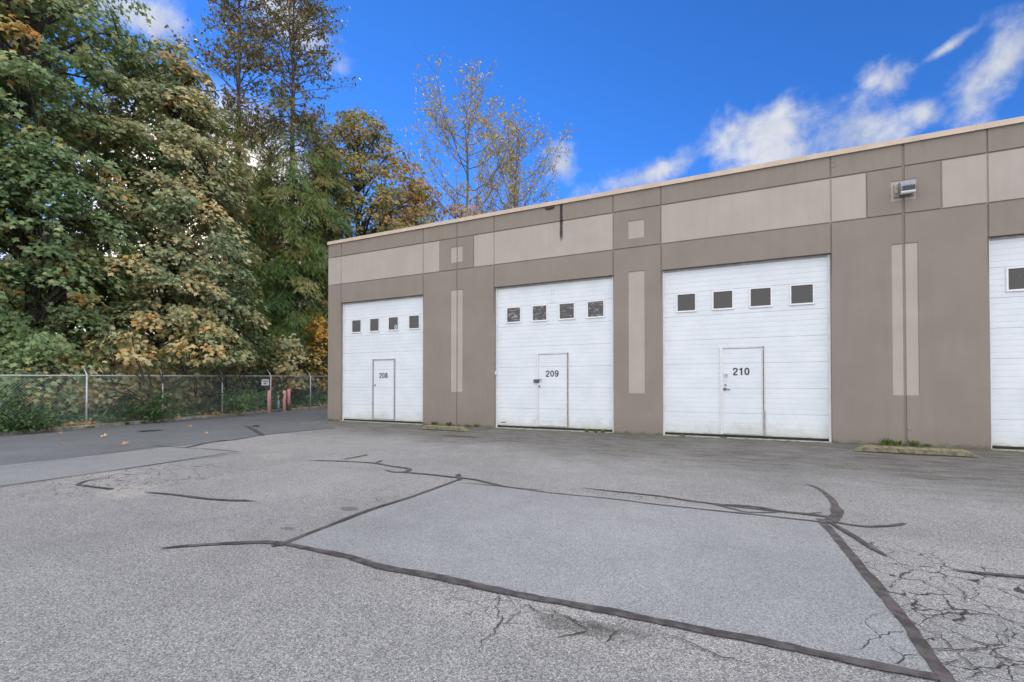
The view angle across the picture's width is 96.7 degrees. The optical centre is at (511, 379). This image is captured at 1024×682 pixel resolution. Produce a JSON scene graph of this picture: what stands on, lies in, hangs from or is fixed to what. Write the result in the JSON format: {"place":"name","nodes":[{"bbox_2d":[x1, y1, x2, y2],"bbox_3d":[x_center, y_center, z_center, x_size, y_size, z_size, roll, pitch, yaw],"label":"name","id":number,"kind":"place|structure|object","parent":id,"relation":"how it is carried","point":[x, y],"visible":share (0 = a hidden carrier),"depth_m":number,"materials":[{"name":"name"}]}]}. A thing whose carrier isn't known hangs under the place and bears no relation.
{"place":"outdoors","nodes":[
{"label":"outdoors","id":0,"kind":"place"},
{"bbox_2d":[0,399,327,430],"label":"forest floor","id":1,"kind":"structure","parent":0,"point":[165,413],"depth_m":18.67,"materials":[{"name":"green plant"}]},
{"bbox_2d":[0,310,57,418],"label":"laurel bush","id":2,"kind":"object","parent":1,"relation":"on","point":[25,328],"visible":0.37,"depth_m":15.68,"materials":[{"name":"green plant"}]},
{"bbox_2d":[0,384,69,433],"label":"ivy mound","id":3,"kind":"object","parent":1,"relation":"on","point":[26,422],"visible":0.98,"depth_m":14.65,"materials":[{"name":"green plant"}]},
{"bbox_2d":[0,38,70,343],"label":"maple tree","id":4,"kind":"object","parent":1,"relation":"on","point":[13,299],"visible":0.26,"depth_m":17.76,"materials":[{"name":"green plant"}]},
{"bbox_2d":[0,261,117,335],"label":"maple tree","id":5,"kind":"object","parent":1,"relation":"on","point":[56,316],"depth_m":27.43,"materials":[{"name":"green plant"}]},
{"bbox_2d":[0,331,119,418],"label":"vine maple","id":6,"kind":"object","parent":1,"relation":"on","point":[57,360],"visible":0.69,"depth_m":15.94,"materials":[{"name":"green plant"}]},
{"bbox_2d":[3,254,160,339],"bbox_3d":[-26.619,-3.127,29.057,10.018,10.141,9.937,0,-1,25],"label":"maple tree","id":7,"kind":"object","parent":1,"relation":"on","point":[110,255],"depth_m":28.42,"materials":[{"name":"green plant"}]},
{"bbox_2d":[0,0,167,408],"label":"maple tree","id":8,"kind":"object","parent":1,"relation":"on","point":[25,69],"visible":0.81,"depth_m":18.01,"materials":[{"name":"green plant"}]},
{"bbox_2d":[47,326,173,420],"bbox_3d":[-15.510,-0.028,17.853,3.977,4.167,4.328,0,-1,25],"label":"vine maple","id":9,"kind":"object","parent":1,"relation":"on","point":[135,358],"visible":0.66,"depth_m":17.59,"materials":[{"name":"green plant"}]},
{"bbox_2d":[101,388,186,422],"bbox_3d":[-14.457,1.013,17.806,2.456,1.355,2.704,0,-1,25],"label":"bramble bush","id":10,"kind":"object","parent":1,"relation":"on","point":[153,412],"visible":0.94,"depth_m":17.73,"materials":[{"name":"green plant"}]},
{"bbox_2d":[23,32,291,408],"bbox_3d":[-16.783,-7.606,22.513,9.746,18.810,9.922,0,-1,25],"label":"maple tree","id":11,"kind":"object","parent":1,"relation":"on","point":[183,142],"visible":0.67,"depth_m":21.03,"materials":[{"name":"green plant"}]},
{"bbox_2d":[0,365,327,426],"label":"undergrowth","id":12,"kind":"object","parent":1,"relation":"on","point":[260,396],"visible":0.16,"depth_m":20.45,"materials":[{"name":"green plant"}]},
{"bbox_2d":[0,365,327,426],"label":"chain link fence","id":13,"kind":"object","parent":1,"relation":"on","point":[122,375],"visible":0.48,"depth_m":17.74,"materials":[{"name":"metal"}]},
{"bbox_2d":[262,379,268,384],"bbox_3d":[-12.291,0.138,22.667,0.012,0.296,0.384,0,-1,25],"label":"fence sign","id":14,"kind":"object","parent":13,"relation":"attached to","point":[265,381],"visible":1,"depth_m":22.68,"materials":[{"name":"white metal"}]},
{"bbox_2d":[143,319,260,415],"bbox_3d":[-13.691,-0.458,20.410,4.214,4.522,4.272,0,-1,-19],"label":"vine maple","id":15,"kind":"object","parent":1,"relation":"on","point":[225,359],"visible":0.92,"depth_m":19.96,"materials":[{"name":"green plant"}]},
{"bbox_2d":[196,384,257,412],"bbox_3d":[-13.047,0.766,21.310,2.500,1.655,2.375,0,-1,9],"label":"snowberry bush","id":16,"kind":"object","parent":1,"relation":"on","point":[238,403],"visible":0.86,"depth_m":21.14,"materials":[{"name":"green plant"}]},
{"bbox_2d":[164,0,298,401],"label":"cedar tree","id":17,"kind":"object","parent":1,"relation":"on","point":[245,130],"visible":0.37,"depth_m":27.44,"materials":[{"name":"green plant"}]},
{"bbox_2d":[242,165,306,370],"bbox_3d":[-17.524,-6.114,32.163,7.175,18.739,6.992,-1,-1,44],"label":"cedar tree","id":18,"kind":"object","parent":1,"relation":"on","point":[259,175],"visible":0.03,"depth_m":31.59,"materials":[{"name":"green plant"}]},
{"bbox_2d":[253,333,322,397],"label":"vine maple","id":19,"kind":"object","parent":1,"relation":"on","point":[290,361],"visible":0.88,"depth_m":25.14,"materials":[{"name":"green plant"}]},
{"bbox_2d":[234,0,360,402],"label":"cedar tree","id":20,"kind":"object","parent":1,"relation":"on","point":[288,189],"visible":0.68,"depth_m":28.45,"materials":[{"name":"green plant"}]},
{"bbox_2d":[292,380,327,404],"bbox_3d":[-11.766,0.706,26.906,2.897,1.705,2.834,0,-1,-8],"label":"bramble bush","id":21,"kind":"object","parent":1,"relation":"on","point":[317,394],"visible":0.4,"depth_m":26.48,"materials":[{"name":"green plant"}]},
{"bbox_2d":[296,313,327,394],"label":"vine maple","id":22,"kind":"object","parent":1,"relation":"on","point":[319,331],"visible":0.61,"depth_m":27.04,"materials":[{"name":"orange plant"}]},
{"bbox_2d":[275,145,360,398],"bbox_3d":[-12.472,-6.532,30.773,7.494,19.138,7.922,0,-1,-26],"label":"cedar tree","id":23,"kind":"object","parent":1,"relation":"on","point":[333,181],"visible":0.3,"depth_m":29.96,"materials":[{"name":"green plant"}]},
{"bbox_2d":[299,104,439,313],"bbox_3d":[-11.071,-9.771,35.712,10.810,23.123,11.764,0,-1,25],"label":"maple tree","id":24,"kind":"object","parent":1,"relation":"on","point":[360,156],"visible":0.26,"depth_m":34.28,"materials":[{"name":"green plant"}]},
{"bbox_2d":[366,174,447,234],"bbox_3d":[-8.231,-7.593,37.746,9.591,18.817,9.460,0,-1,25],"label":"maple tree","id":25,"kind":"object","parent":1,"relation":"on","point":[410,212],"visible":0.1,"depth_m":36.89,"materials":[{"name":"yellow plant"}]},
{"bbox_2d":[441,181,482,220],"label":"maple tree","id":26,"kind":"object","parent":1,"relation":"on","point":[454,209],"visible":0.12,"depth_m":39.87,"materials":[{"name":"yellow plant"}]},
{"bbox_2d":[397,46,535,221],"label":"cottonwood tree","id":27,"kind":"object","parent":1,"relation":"on","point":[443,123],"visible":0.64,"depth_m":44.18,"materials":[{"name":"orange plant"}]},
{"bbox_2d":[470,96,579,213],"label":"cottonwood tree","id":28,"kind":"object","parent":1,"relation":"on","point":[517,179],"visible":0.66,"depth_m":43.59,"materials":[{"name":"orange plant"}]},
{"bbox_2d":[0,408,332,465],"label":"lane","id":29,"kind":"structure","parent":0,"point":[28,447],"depth_m":12.47,"materials":[{"name":"grey asphalt"}]},
{"bbox_2d":[137,430,161,431],"bbox_3d":[-10.923,1.551,13.794,0.700,0.005,0.700,0,-1,25],"label":"manhole cover","id":30,"kind":"object","parent":29,"relation":"on","point":[148,430],"visible":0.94,"depth_m":13.85,"materials":[{"name":"metal"}]},
{"bbox_2d":[4,409,302,435],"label":"gutter litter","id":31,"kind":"object","parent":29,"relation":"on","point":[115,425],"visible":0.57,"depth_m":15.91,"materials":[{"name":"brown plant"}]},
{"bbox_2d":[0,405,327,435],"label":"kerb","id":32,"kind":"structure","parent":29,"relation":"on","point":[2,433],"depth_m":17.68,"materials":[{"name":"grey concrete"}]},
{"bbox_2d":[277,394,283,411],"bbox_3d":[-11.654,1.201,22.927,0.118,0.930,0.322,-1,-1,43],"label":"standpipe","id":33,"kind":"object","parent":29,"relation":"on","point":[278,405],"visible":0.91,"depth_m":22.80,"materials":[{"name":"metal"}]},
{"bbox_2d":[0,421,1023,681],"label":"parking lot","id":34,"kind":"structure","parent":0,"point":[98,585],"depth_m":3.28,"materials":[{"name":"grey asphalt"}]},
{"bbox_2d":[0,446,239,485],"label":"strip patch","id":35,"kind":"object","parent":34,"relation":"on","point":[36,471],"visible":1,"depth_m":7.52,"materials":[{"name":"grey asphalt"}]},
{"bbox_2d":[266,391,271,412],"bbox_3d":[-11.918,1.117,22.335,0.297,1.150,0.298,0,-1,25],"label":"bollard","id":36,"kind":"object","parent":34,"relation":"on","point":[268,401],"visible":0.84,"depth_m":22.27,"materials":[{"name":"metal"}]},
{"bbox_2d":[281,390,286,411],"bbox_3d":[-11.558,1.116,23.106,0.297,1.130,0.298,0,-1,25],"label":"bollard","id":37,"kind":"object","parent":34,"relation":"on","point":[284,402],"visible":0.87,"depth_m":23.04,"materials":[{"name":"metal"}]},
{"bbox_2d":[287,389,290,410],"bbox_3d":[-11.518,1.092,23.476,0.297,1.170,0.297,0,-1,25],"label":"bollard","id":38,"kind":"object","parent":34,"relation":"on","point":[288,399],"visible":0.86,"depth_m":23.42,"materials":[{"name":"metal"}]},
{"bbox_2d":[421,425,468,431],"bbox_3d":[-1.947,1.400,13.121,1.628,0.140,0.211,0,-1,27],"label":"wheel stop","id":39,"kind":"object","parent":34,"relation":"on","point":[445,428],"visible":1,"depth_m":13.00,"materials":[{"name":"yellow concrete"}]},
{"bbox_2d":[0,426,1023,681],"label":"crack sealant","id":40,"kind":"object","parent":34,"relation":"on","point":[920,642],"visible":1,"depth_m":2.93,"materials":[{"name":"black asphalt"}]},
{"bbox_2d":[288,481,939,680],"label":"square patch","id":41,"kind":"object","parent":34,"relation":"on","point":[798,581],"visible":1,"depth_m":3.42,"materials":[{"name":"grey asphalt"}]},
{"bbox_2d":[327,116,1023,451],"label":"warehouse building","id":42,"kind":"structure","parent":34,"relation":"on","point":[844,295],"depth_m":11.26,"materials":[{"name":"beige paint"}]},
{"bbox_2d":[341,295,422,424],"bbox_3d":[-4.544,-0.630,15.866,3.626,4.347,0.250,0,-1,25],"label":"garage door","id":43,"kind":"structure","parent":42,"relation":"in","point":[383,338],"depth_m":15.85,"materials":[{"name":"white metal"}]},
{"bbox_2d":[494,276,613,432],"bbox_3d":[1.139,-0.662,13.219,3.648,4.347,0.250,0,-1,25],"label":"garage door","id":44,"kind":"structure","parent":42,"relation":"in","point":[554,371],"depth_m":13.18,"materials":[{"name":"white metal"}]},
{"bbox_2d":[662,254,831,442],"bbox_3d":[5.604,-0.687,11.139,3.656,4.347,0.250,0,-1,25],"label":"garage door","id":45,"kind":"structure","parent":42,"relation":"in","point":[747,346],"depth_m":11.08,"materials":[{"name":"white metal"}]},
{"bbox_2d":[894,180,915,197],"bbox_3d":[8.379,-4.074,9.679,0.357,0.305,0.213,0,-1,25],"label":"wall light","id":46,"kind":"object","parent":42,"relation":"attached to","point":[907,188],"visible":1,"depth_m":9.64,"materials":[{"name":"silver metal"}]},
{"bbox_2d":[989,234,1023,451],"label":"garage door","id":47,"kind":"structure","parent":42,"relation":"in","point":[1006,253],"depth_m":9.14,"materials":[{"name":"white metal"}]},
{"bbox_2d":[376,485,1023,678],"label":"pavement cracks","id":48,"kind":"object","parent":34,"relation":"on","point":[903,658],"visible":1,"depth_m":2.35,"materials":[{"name":"black asphalt"}]},
{"bbox_2d":[879,437,893,445],"bbox_3d":[8.016,1.323,9.741,0.244,0.190,0.189,0,-1,25],"label":"weed tuft","id":49,"kind":"object","parent":34,"relation":"on","point":[887,442],"visible":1,"depth_m":9.72,"materials":[{"name":"green plant"}]},
{"bbox_2d":[890,440,901,445],"bbox_3d":[8.153,1.341,9.669,0.220,0.151,0.133,-1,-1,42],"label":"weed tuft","id":50,"kind":"object","parent":34,"relation":"on","point":[899,443],"visible":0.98,"depth_m":9.66,"materials":[{"name":"green plant"}]},
{"bbox_2d":[908,439,920,446],"bbox_3d":[8.451,1.336,9.569,0.185,0.160,0.209,0,-1,-24],"label":"weed tuft","id":51,"kind":"object","parent":34,"relation":"on","point":[912,443],"visible":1,"depth_m":9.55,"materials":[{"name":"green plant"}]},
{"bbox_2d":[853,445,980,457],"bbox_3d":[7.574,1.344,8.589,1.832,0.142,0.214,0,-1,26],"label":"wheel stop","id":52,"kind":"object","parent":34,"relation":"on","point":[919,451],"visible":1,"depth_m":8.50,"materials":[{"name":"yellow concrete"}]},
{"bbox_2d":[0,0,1023,335],"label":"sky","id":53,"kind":"structure","parent":0,"point":[654,91],"materials":[{"name":"blue"}]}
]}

